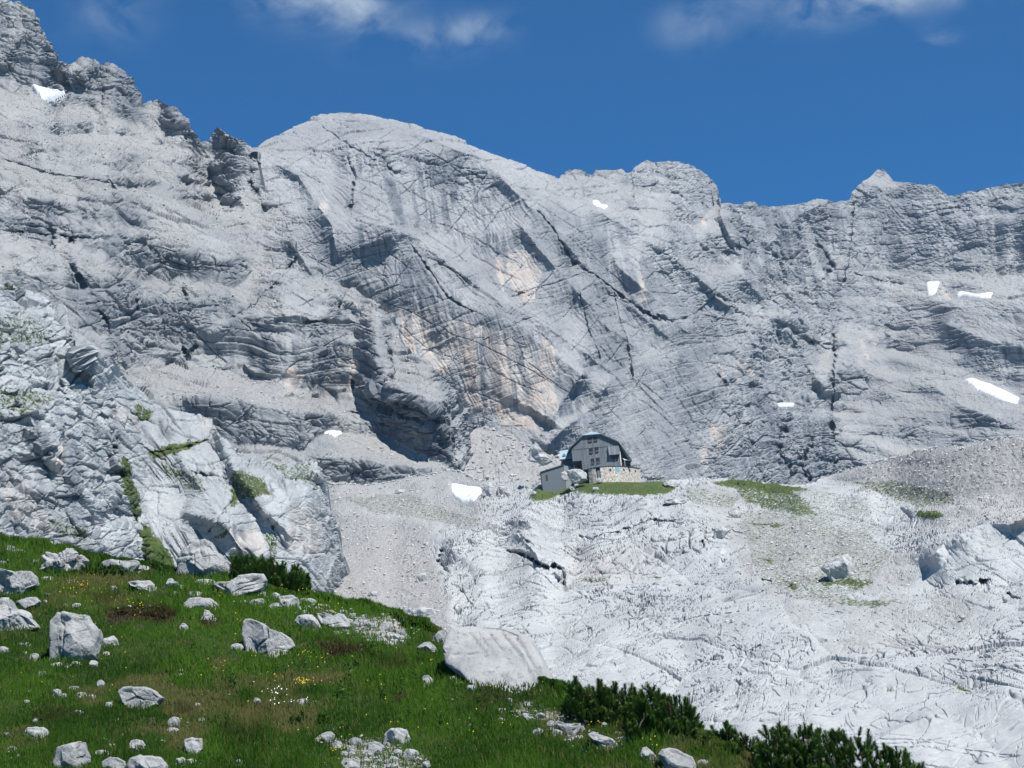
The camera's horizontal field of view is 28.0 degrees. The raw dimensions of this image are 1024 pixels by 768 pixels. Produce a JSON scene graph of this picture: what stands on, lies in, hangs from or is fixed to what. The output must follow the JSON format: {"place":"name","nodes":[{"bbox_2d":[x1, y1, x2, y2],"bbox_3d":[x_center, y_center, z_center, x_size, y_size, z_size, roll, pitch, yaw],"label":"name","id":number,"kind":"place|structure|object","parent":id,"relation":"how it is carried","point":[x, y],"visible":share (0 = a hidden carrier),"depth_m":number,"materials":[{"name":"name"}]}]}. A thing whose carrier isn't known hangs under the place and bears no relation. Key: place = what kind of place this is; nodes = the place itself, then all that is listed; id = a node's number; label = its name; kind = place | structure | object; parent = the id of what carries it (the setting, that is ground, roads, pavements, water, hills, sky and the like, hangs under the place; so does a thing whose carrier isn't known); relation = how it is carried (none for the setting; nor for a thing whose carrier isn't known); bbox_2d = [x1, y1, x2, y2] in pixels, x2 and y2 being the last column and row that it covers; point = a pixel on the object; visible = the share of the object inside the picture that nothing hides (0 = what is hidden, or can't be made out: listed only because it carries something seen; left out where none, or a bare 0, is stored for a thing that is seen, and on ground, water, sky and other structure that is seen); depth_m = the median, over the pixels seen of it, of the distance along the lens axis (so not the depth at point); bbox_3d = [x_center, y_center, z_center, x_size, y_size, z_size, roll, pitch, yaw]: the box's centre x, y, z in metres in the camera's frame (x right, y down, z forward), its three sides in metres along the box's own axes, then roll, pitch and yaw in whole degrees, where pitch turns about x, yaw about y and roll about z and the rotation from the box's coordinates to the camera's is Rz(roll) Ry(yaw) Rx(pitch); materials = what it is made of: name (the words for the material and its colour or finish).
{"place":"outdoors","nodes":[
{"label":"outdoors","id":0,"kind":"place"},
{"bbox_2d":[0,282,349,592],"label":"rock buttress","id":1,"kind":"object","parent":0,"point":[99,454],"visible":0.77,"depth_m":326.07,"materials":[{"name":"stone"}]},
{"bbox_2d":[0,0,521,486],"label":"mountain","id":2,"kind":"structure","parent":0,"point":[128,308],"depth_m":589.67,"materials":[{"name":"stone"}]},
{"bbox_2d":[31,84,65,102],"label":"snow patch","id":3,"kind":"object","parent":2,"relation":"on","point":[47,94],"visible":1,"depth_m":681.15,"materials":[{"name":"white snow"}]},
{"bbox_2d":[0,11,447,474],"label":"ledge rubble","id":4,"kind":"object","parent":2,"relation":"on","point":[165,372],"visible":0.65,"depth_m":597.01,"materials":[{"name":"stone"}]},
{"bbox_2d":[325,430,341,436],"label":"snow patch","id":5,"kind":"object","parent":2,"relation":"on","point":[334,433],"visible":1,"depth_m":558.99,"materials":[{"name":"white snow"}]},
{"bbox_2d":[464,425,560,486],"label":"scree fan","id":6,"kind":"object","parent":2,"relation":"on","point":[524,469],"visible":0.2,"depth_m":589.02},
{"bbox_2d":[466,425,558,486],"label":"scree blocks","id":7,"kind":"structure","parent":6,"relation":"on","point":[507,448],"depth_m":590.86,"materials":[{"name":"stone"}]},
{"bbox_2d":[0,532,786,767],"bbox_3d":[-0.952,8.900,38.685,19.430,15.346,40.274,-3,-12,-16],"label":"meadow ground","id":8,"kind":"structure","parent":0,"point":[396,625],"depth_m":32.00,"materials":[{"name":"green plant"}]},
{"bbox_2d":[0,568,39,595],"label":"boulder","id":9,"kind":"object","parent":8,"relation":"on","point":[12,581],"visible":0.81,"depth_m":37.40,"materials":[{"name":"stone"}]},
{"bbox_2d":[0,597,40,630],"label":"boulder","id":10,"kind":"object","parent":8,"relation":"on","point":[11,615],"visible":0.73,"depth_m":35.01,"materials":[{"name":"stone"}]},
{"bbox_2d":[16,597,40,608],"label":"boulder","id":11,"kind":"object","parent":8,"relation":"on","point":[33,601],"visible":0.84,"depth_m":36.43,"materials":[{"name":"stone"}]},
{"bbox_2d":[29,653,38,660],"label":"boulder","id":12,"kind":"object","parent":8,"relation":"on","point":[35,656],"visible":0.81,"depth_m":33.48,"materials":[{"name":"stone"}]},
{"bbox_2d":[24,727,49,738],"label":"boulder","id":13,"kind":"object","parent":8,"relation":"on","point":[37,730],"visible":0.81,"depth_m":28.66,"materials":[{"name":"stone"}]},
{"bbox_2d":[52,689,60,697],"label":"stone","id":14,"kind":"object","parent":8,"relation":"on","point":[55,691],"visible":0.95,"depth_m":30.94,"materials":[{"name":"stone"}]},
{"bbox_2d":[39,548,88,572],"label":"boulder","id":15,"kind":"object","parent":8,"relation":"on","point":[66,558],"visible":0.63,"depth_m":40.01,"materials":[{"name":"stone"}]},
{"bbox_2d":[53,741,90,767],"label":"boulder","id":16,"kind":"object","parent":8,"relation":"on","point":[76,753],"visible":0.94,"depth_m":27.33,"materials":[{"name":"stone"}]},
{"bbox_2d":[49,611,102,661],"bbox_3d":[-7.129,4.207,33.498,0.898,1.018,0.834,-6,-11,0],"label":"boulder","id":17,"kind":"object","parent":8,"relation":"on","point":[72,635],"visible":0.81,"depth_m":33.32,"materials":[{"name":"stone"}]},
{"bbox_2d":[58,562,123,579],"bbox_3d":[-8.119,3.625,39.586,1.333,0.419,0.604,-4,-12,-12],"label":"shrub","id":18,"kind":"object","parent":8,"relation":"on","point":[105,570],"visible":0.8,"depth_m":39.50,"materials":[{"name":"green plant"}]},
{"bbox_2d":[89,660,97,668],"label":"boulder","id":19,"kind":"object","parent":8,"relation":"on","point":[92,663],"visible":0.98,"depth_m":32.66,"materials":[{"name":"stone"}]},
{"bbox_2d":[102,636,118,646],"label":"boulder","id":20,"kind":"object","parent":8,"relation":"on","point":[111,639],"visible":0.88,"depth_m":33.94,"materials":[{"name":"stone"}]},
{"bbox_2d":[101,559,121,568],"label":"boulder","id":21,"kind":"object","parent":8,"relation":"on","point":[111,562],"visible":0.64,"depth_m":40.11,"materials":[{"name":"stone"}]},
{"bbox_2d":[102,757,125,767],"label":"boulder","id":22,"kind":"object","parent":8,"relation":"on","point":[112,762],"visible":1,"depth_m":27.02,"materials":[{"name":"stone"}]},
{"bbox_2d":[120,560,139,571],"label":"boulder","id":23,"kind":"object","parent":8,"relation":"on","point":[131,564],"visible":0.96,"depth_m":39.82,"materials":[{"name":"stone"}]},
{"bbox_2d":[129,739,145,750],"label":"boulder","id":24,"kind":"object","parent":8,"relation":"on","point":[138,742],"visible":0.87,"depth_m":28.02,"materials":[{"name":"stone"}]},
{"bbox_2d":[118,686,164,708],"bbox_3d":[-5.495,4.700,30.491,0.678,0.455,0.528,-6,-11,0],"label":"boulder","id":25,"kind":"object","parent":8,"relation":"on","point":[128,695],"visible":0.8,"depth_m":30.30,"materials":[{"name":"stone"}]},
{"bbox_2d":[128,580,156,591],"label":"boulder","id":26,"kind":"object","parent":8,"relation":"on","point":[138,584],"visible":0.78,"depth_m":38.08,"materials":[{"name":"stone"}]},
{"bbox_2d":[137,565,149,570],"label":"boulder","id":27,"kind":"object","parent":8,"relation":"on","point":[141,566],"visible":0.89,"depth_m":39.91,"materials":[{"name":"stone"}]},
{"bbox_2d":[127,754,167,767],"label":"boulder","id":28,"kind":"object","parent":8,"relation":"on","point":[141,761],"visible":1,"depth_m":26.94,"materials":[{"name":"stone"}]},
{"bbox_2d":[161,578,182,588],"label":"boulder","id":29,"kind":"object","parent":8,"relation":"on","point":[172,581],"visible":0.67,"depth_m":38.13,"materials":[{"name":"stone"}]},
{"bbox_2d":[168,717,180,726],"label":"boulder","id":30,"kind":"object","parent":8,"relation":"on","point":[174,720],"visible":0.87,"depth_m":29.17,"materials":[{"name":"stone"}]},
{"bbox_2d":[184,737,202,753],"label":"boulder","id":31,"kind":"object","parent":8,"relation":"on","point":[192,743],"visible":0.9,"depth_m":28.05,"materials":[{"name":"stone"}]},
{"bbox_2d":[183,597,218,608],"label":"boulder","id":32,"kind":"object","parent":8,"relation":"on","point":[197,601],"visible":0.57,"depth_m":36.71,"materials":[{"name":"stone"}]},
{"bbox_2d":[176,539,230,578],"bbox_3d":[-5.898,3.496,39.688,1.215,0.978,1.110,-6,-11,0],"label":"boulder","id":33,"kind":"object","parent":8,"relation":"on","point":[201,557],"visible":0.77,"depth_m":39.32,"materials":[{"name":"stone"}]},
{"bbox_2d":[200,610,216,621],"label":"boulder","id":34,"kind":"object","parent":8,"relation":"on","point":[207,614],"visible":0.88,"depth_m":35.84,"materials":[{"name":"stone"}]},
{"bbox_2d":[231,643,243,650],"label":"boulder","id":35,"kind":"object","parent":8,"relation":"on","point":[237,646],"visible":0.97,"depth_m":33.66,"materials":[{"name":"stone"}]},
{"bbox_2d":[212,573,267,596],"bbox_3d":[-5.047,3.822,38.260,1.031,0.499,0.785,-6,-11,0],"label":"boulder","id":36,"kind":"object","parent":8,"relation":"on","point":[245,584],"visible":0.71,"depth_m":37.99,"materials":[{"name":"stone"}]},
{"bbox_2d":[241,619,294,658],"bbox_3d":[-4.008,4.271,33.920,0.858,0.833,0.703,-6,-11,0],"label":"boulder","id":37,"kind":"object","parent":8,"relation":"on","point":[255,634],"visible":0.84,"depth_m":33.67,"materials":[{"name":"stone"}]},
{"bbox_2d":[227,552,312,591],"bbox_3d":[-4.629,3.684,39.398,1.621,1.068,1.196,-6,-11,0],"label":"dwarf pine","id":38,"kind":"object","parent":8,"relation":"on","point":[277,575],"visible":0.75,"depth_m":39.09,"materials":[{"name":"green plant"}]},
{"bbox_2d":[279,595,299,608],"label":"boulder","id":39,"kind":"object","parent":8,"relation":"on","point":[289,599],"visible":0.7,"depth_m":36.50,"materials":[{"name":"stone"}]},
{"bbox_2d":[289,710,311,725],"bbox_3d":[-3.094,4.912,30.096,0.406,0.315,0.512,-6,-11,0],"label":"shrub","id":40,"kind":"object","parent":8,"relation":"on","point":[302,715],"visible":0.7,"depth_m":29.93,"materials":[{"name":"green plant"}]},
{"bbox_2d":[295,614,320,630],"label":"boulder","id":41,"kind":"object","parent":8,"relation":"on","point":[301,620],"visible":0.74,"depth_m":35.13,"materials":[{"name":"stone"}]},
{"bbox_2d":[7,559,609,767],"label":"turf pebbles","id":42,"kind":"object","parent":8,"relation":"on","point":[254,681],"visible":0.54,"depth_m":31.05,"materials":[{"name":"stone"}]},
{"bbox_2d":[314,712,330,723],"bbox_3d":[-2.789,4.919,30.026,0.345,0.252,0.473,-6,-11,0],"label":"shrub","id":43,"kind":"object","parent":8,"relation":"on","point":[323,716],"visible":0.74,"depth_m":29.89,"materials":[{"name":"green plant"}]},
{"bbox_2d":[319,731,334,743],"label":"boulder","id":44,"kind":"object","parent":8,"relation":"on","point":[329,735],"visible":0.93,"depth_m":28.95,"materials":[{"name":"stone"}]},
{"bbox_2d":[317,612,350,629],"bbox_3d":[-3.059,4.107,35.346,0.563,0.406,0.453,-6,-11,0],"label":"boulder","id":45,"kind":"object","parent":8,"relation":"on","point":[342,620],"visible":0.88,"depth_m":35.18,"materials":[{"name":"stone"}]},
{"bbox_2d":[332,741,342,749],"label":"stone","id":46,"kind":"object","parent":8,"relation":"on","point":[335,744],"visible":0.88,"depth_m":28.71,"materials":[{"name":"stone"}]},
{"bbox_2d":[21,574,656,758],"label":"yellow flowers","id":47,"kind":"object","parent":8,"relation":"on","point":[303,677],"visible":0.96,"depth_m":31.86,"materials":[{"name":"yellow plant"}]},
{"bbox_2d":[335,678,348,694],"bbox_3d":[-2.581,4.590,30.962,0.222,0.329,0.204,0,-13,-27],"label":"leafy plant","id":48,"kind":"object","parent":8,"relation":"on","point":[342,688],"visible":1,"depth_m":30.96,"materials":[{"name":"green plant"}]},
{"bbox_2d":[341,758,359,767],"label":"boulder","id":49,"kind":"object","parent":8,"relation":"on","point":[353,763],"visible":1,"depth_m":27.95,"materials":[{"name":"stone"}]},
{"bbox_2d":[348,737,361,745],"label":"boulder","id":50,"kind":"object","parent":8,"relation":"on","point":[353,740],"visible":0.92,"depth_m":28.93,"materials":[{"name":"stone"}]},
{"bbox_2d":[367,741,383,755],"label":"boulder","id":51,"kind":"object","parent":8,"relation":"on","point":[374,746],"visible":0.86,"depth_m":28.61,"materials":[{"name":"stone"}]},
{"bbox_2d":[380,622,392,631],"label":"boulder","id":52,"kind":"object","parent":8,"relation":"on","point":[389,625],"visible":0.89,"depth_m":34.74,"materials":[{"name":"stone"}]},
{"bbox_2d":[383,728,410,744],"bbox_3d":[-1.625,5.013,28.986,0.395,0.316,0.316,-6,-11,0],"label":"boulder","id":53,"kind":"object","parent":8,"relation":"on","point":[391,734],"visible":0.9,"depth_m":28.90,"materials":[{"name":"stone"}]},
{"bbox_2d":[403,749,418,760],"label":"boulder","id":54,"kind":"object","parent":8,"relation":"on","point":[408,752],"visible":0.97,"depth_m":28.14,"materials":[{"name":"stone"}]},
{"bbox_2d":[421,761,430,767],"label":"boulder","id":55,"kind":"object","parent":8,"relation":"on","point":[425,764],"visible":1,"depth_m":27.65,"materials":[{"name":"stone"}]},
{"bbox_2d":[417,642,435,652],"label":"boulder","id":56,"kind":"object","parent":8,"relation":"on","point":[427,645],"visible":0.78,"depth_m":33.43,"materials":[{"name":"stone"}]},
{"bbox_2d":[422,675,432,687],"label":"boulder","id":57,"kind":"object","parent":8,"relation":"on","point":[428,678],"visible":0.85,"depth_m":31.50,"materials":[{"name":"stone"}]},
{"bbox_2d":[433,629,446,642],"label":"boulder","id":58,"kind":"object","parent":8,"relation":"on","point":[440,634],"visible":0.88,"depth_m":34.27,"materials":[{"name":"stone"}]},
{"bbox_2d":[320,605,597,767],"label":"gravel patches","id":59,"kind":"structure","parent":8,"relation":"on","point":[361,735],"depth_m":29.25,"materials":[{"name":"grey gravel"}]},
{"bbox_2d":[442,626,553,692],"bbox_3d":[-0.148,4.449,31.570,1.777,1.632,1.091,-6,-11,0],"label":"rock slab","id":60,"kind":"object","parent":8,"relation":"on","point":[489,654],"visible":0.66,"depth_m":31.53,"materials":[{"name":"stone"}]},
{"bbox_2d":[555,721,581,736],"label":"boulder","id":61,"kind":"object","parent":8,"relation":"on","point":[574,728],"visible":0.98,"depth_m":28.83,"materials":[{"name":"stone"}]},
{"bbox_2d":[588,733,617,748],"bbox_3d":[1.262,4.951,28.379,0.409,0.289,0.337,-6,-11,0],"label":"boulder","id":62,"kind":"object","parent":8,"relation":"on","point":[600,739],"visible":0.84,"depth_m":28.25,"materials":[{"name":"stone"}]},
{"bbox_2d":[562,674,645,725],"bbox_3d":[1.358,4.689,29.610,1.255,1.078,1.232,-6,-11,0],"label":"dwarf pine","id":63,"kind":"object","parent":8,"relation":"on","point":[583,704],"visible":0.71,"depth_m":29.28,"materials":[{"name":"green plant"}]},
{"bbox_2d":[641,747,656,762],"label":"boulder","id":64,"kind":"object","parent":8,"relation":"on","point":[646,751],"visible":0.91,"depth_m":27.57,"materials":[{"name":"stone"}]},
{"bbox_2d":[623,681,704,742],"bbox_3d":[2.173,4.689,28.895,1.213,1.085,1.287,-6,-11,0],"label":"dwarf pine","id":65,"kind":"object","parent":8,"relation":"on","point":[663,704],"visible":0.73,"depth_m":28.61,"materials":[{"name":"green plant"}]},
{"bbox_2d":[658,748,695,767],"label":"boulder","id":66,"kind":"object","parent":8,"relation":"on","point":[673,758],"visible":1,"depth_m":27.17,"materials":[{"name":"stone"}]},
{"bbox_2d":[700,719,739,746],"bbox_3d":[2.895,4.920,28.439,0.646,0.545,0.828,-6,-11,0],"label":"dwarf pine","id":67,"kind":"object","parent":8,"relation":"on","point":[727,731],"visible":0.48,"depth_m":28.20,"materials":[{"name":"green plant"}]},
{"bbox_2d":[736,731,761,758],"bbox_3d":[3.213,4.949,27.881,0.422,0.503,0.584,-6,-11,0],"label":"dwarf pine","id":68,"kind":"object","parent":8,"relation":"on","point":[743,744],"visible":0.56,"depth_m":27.81,"materials":[{"name":"green plant"}]},
{"bbox_2d":[753,720,822,767],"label":"dwarf pine","id":69,"kind":"object","parent":8,"relation":"on","point":[795,751],"visible":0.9,"depth_m":26.66,"materials":[{"name":"green plant"}]},
{"bbox_2d":[806,726,928,767],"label":"dwarf pine","id":70,"kind":"object","parent":8,"relation":"on","point":[843,755],"visible":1,"depth_m":25.91,"materials":[{"name":"green plant"}]},
{"bbox_2d":[9,0,1023,206],"label":"sky","id":71,"kind":"structure","parent":0,"point":[777,102],"materials":[{"name":"blue"}]},
{"bbox_2d":[253,112,1023,484],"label":"mountain","id":72,"kind":"structure","parent":0,"point":[673,320],"depth_m":909.47,"materials":[{"name":"stone"}]},
{"bbox_2d":[593,200,607,208],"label":"snow patch","id":73,"kind":"object","parent":72,"relation":"on","point":[597,203],"visible":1,"depth_m":910.50,"materials":[{"name":"white snow"}]},
{"bbox_2d":[778,403,793,406],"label":"snow patch","id":74,"kind":"object","parent":72,"relation":"on","point":[785,404],"visible":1,"depth_m":960.99,"materials":[{"name":"white snow"}]},
{"bbox_2d":[926,281,938,295],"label":"snow patch","id":75,"kind":"object","parent":72,"relation":"on","point":[932,287],"visible":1,"depth_m":1074.62,"materials":[{"name":"white snow"}]},
{"bbox_2d":[957,291,992,297],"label":"snow patch","id":76,"kind":"object","parent":72,"relation":"on","point":[981,295],"visible":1,"depth_m":1049.27,"materials":[{"name":"white snow"}]},
{"bbox_2d":[964,378,1018,403],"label":"snow patch","id":77,"kind":"object","parent":72,"relation":"on","point":[992,390],"visible":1,"depth_m":1002.89,"materials":[{"name":"white snow"}]},
{"bbox_2d":[329,437,1023,767],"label":"karst plateau","id":78,"kind":"structure","parent":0,"point":[638,584],"depth_m":291.11,"materials":[{"name":"stone"}]},
{"bbox_2d":[416,573,426,581],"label":"boulder","id":79,"kind":"object","parent":78,"relation":"on","point":[422,577],"visible":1,"depth_m":355.76,"materials":[{"name":"stone"}]},
{"bbox_2d":[411,607,435,617],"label":"boulder","id":80,"kind":"object","parent":78,"relation":"on","point":[429,612],"visible":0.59,"depth_m":324.67,"materials":[{"name":"stone"}]},
{"bbox_2d":[451,483,481,502],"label":"snow patch","id":81,"kind":"object","parent":78,"relation":"on","point":[464,493],"visible":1,"depth_m":428.69,"materials":[{"name":"white snow"}]},
{"bbox_2d":[481,482,495,489],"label":"boulder","id":82,"kind":"object","parent":78,"relation":"on","point":[484,486],"visible":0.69,"depth_m":421.82,"materials":[{"name":"stone"}]},
{"bbox_2d":[481,486,497,496],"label":"boulder","id":83,"kind":"object","parent":78,"relation":"on","point":[492,490],"visible":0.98,"depth_m":412.78,"materials":[{"name":"stone"}]},
{"bbox_2d":[497,484,506,494],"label":"boulder","id":84,"kind":"object","parent":78,"relation":"on","point":[502,488],"visible":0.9,"depth_m":412.40,"materials":[{"name":"stone"}]},
{"bbox_2d":[503,489,512,496],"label":"boulder","id":85,"kind":"object","parent":78,"relation":"on","point":[509,492],"visible":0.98,"depth_m":408.41,"materials":[{"name":"stone"}]},
{"bbox_2d":[528,442,544,462],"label":"boulder","id":86,"kind":"object","parent":78,"relation":"on","point":[535,448],"visible":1,"depth_m":410.37,"materials":[{"name":"stone"}]},
{"bbox_2d":[534,452,552,465],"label":"boulder","id":87,"kind":"object","parent":78,"relation":"on","point":[543,459],"visible":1,"depth_m":410.15,"materials":[{"name":"stone"}]},
{"bbox_2d":[561,471,567,480],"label":"boulder","id":88,"kind":"object","parent":78,"relation":"on","point":[564,476],"visible":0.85,"depth_m":399.79,"materials":[{"name":"stone"}]},
{"bbox_2d":[567,469,586,483],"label":"boulder","id":89,"kind":"object","parent":78,"relation":"on","point":[576,476],"visible":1,"depth_m":393.46,"materials":[{"name":"stone"}]},
{"bbox_2d":[559,432,632,485],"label":"mountain hut","id":90,"kind":"object","parent":78,"relation":"on","point":[587,449],"visible":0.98,"depth_m":399.82,"materials":[{"name":"grey wood"}]},
{"bbox_2d":[539,464,573,491],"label":"lean to shed","id":91,"kind":"object","parent":90,"relation":"attached to","point":[552,480],"visible":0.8,"depth_m":399.67,"materials":[{"name":"grey wood"}]},
{"bbox_2d":[583,466,641,483],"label":"terrace","id":92,"kind":"structure","parent":78,"relation":"on","point":[614,473],"depth_m":396.36,"materials":[{"name":"grey stone"}]},
{"bbox_2d":[651,474,664,479],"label":"boulder","id":93,"kind":"object","parent":78,"relation":"on","point":[657,476],"visible":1,"depth_m":391.00,"materials":[{"name":"stone"}]},
{"bbox_2d":[663,482,678,487],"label":"boulder","id":94,"kind":"object","parent":78,"relation":"on","point":[670,484],"visible":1,"depth_m":385.15,"materials":[{"name":"stone"}]},
{"bbox_2d":[664,499,686,504],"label":"boulder","id":95,"kind":"object","parent":78,"relation":"on","point":[673,501],"visible":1,"depth_m":357.51,"materials":[{"name":"stone"}]},
{"bbox_2d":[329,436,1023,648],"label":"scree stones","id":96,"kind":"object","parent":78,"relation":"on","point":[485,480],"visible":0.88,"depth_m":342.51,"materials":[{"name":"stone"}]},
{"bbox_2d":[713,524,731,538],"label":"boulder","id":97,"kind":"object","parent":78,"relation":"on","point":[720,532],"visible":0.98,"depth_m":328.83,"materials":[{"name":"stone"}]},
{"bbox_2d":[728,508,741,517],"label":"boulder","id":98,"kind":"object","parent":78,"relation":"on","point":[735,512],"visible":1,"depth_m":359.28,"materials":[{"name":"stone"}]},
{"bbox_2d":[820,553,854,581],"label":"boulder","id":99,"kind":"object","parent":78,"relation":"on","point":[835,568],"visible":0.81,"depth_m":277.61,"materials":[{"name":"stone"}]},
{"bbox_2d":[1002,594,1011,602],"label":"boulder","id":100,"kind":"object","parent":78,"relation":"on","point":[1006,598],"visible":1,"depth_m":241.53,"materials":[{"name":"stone"}]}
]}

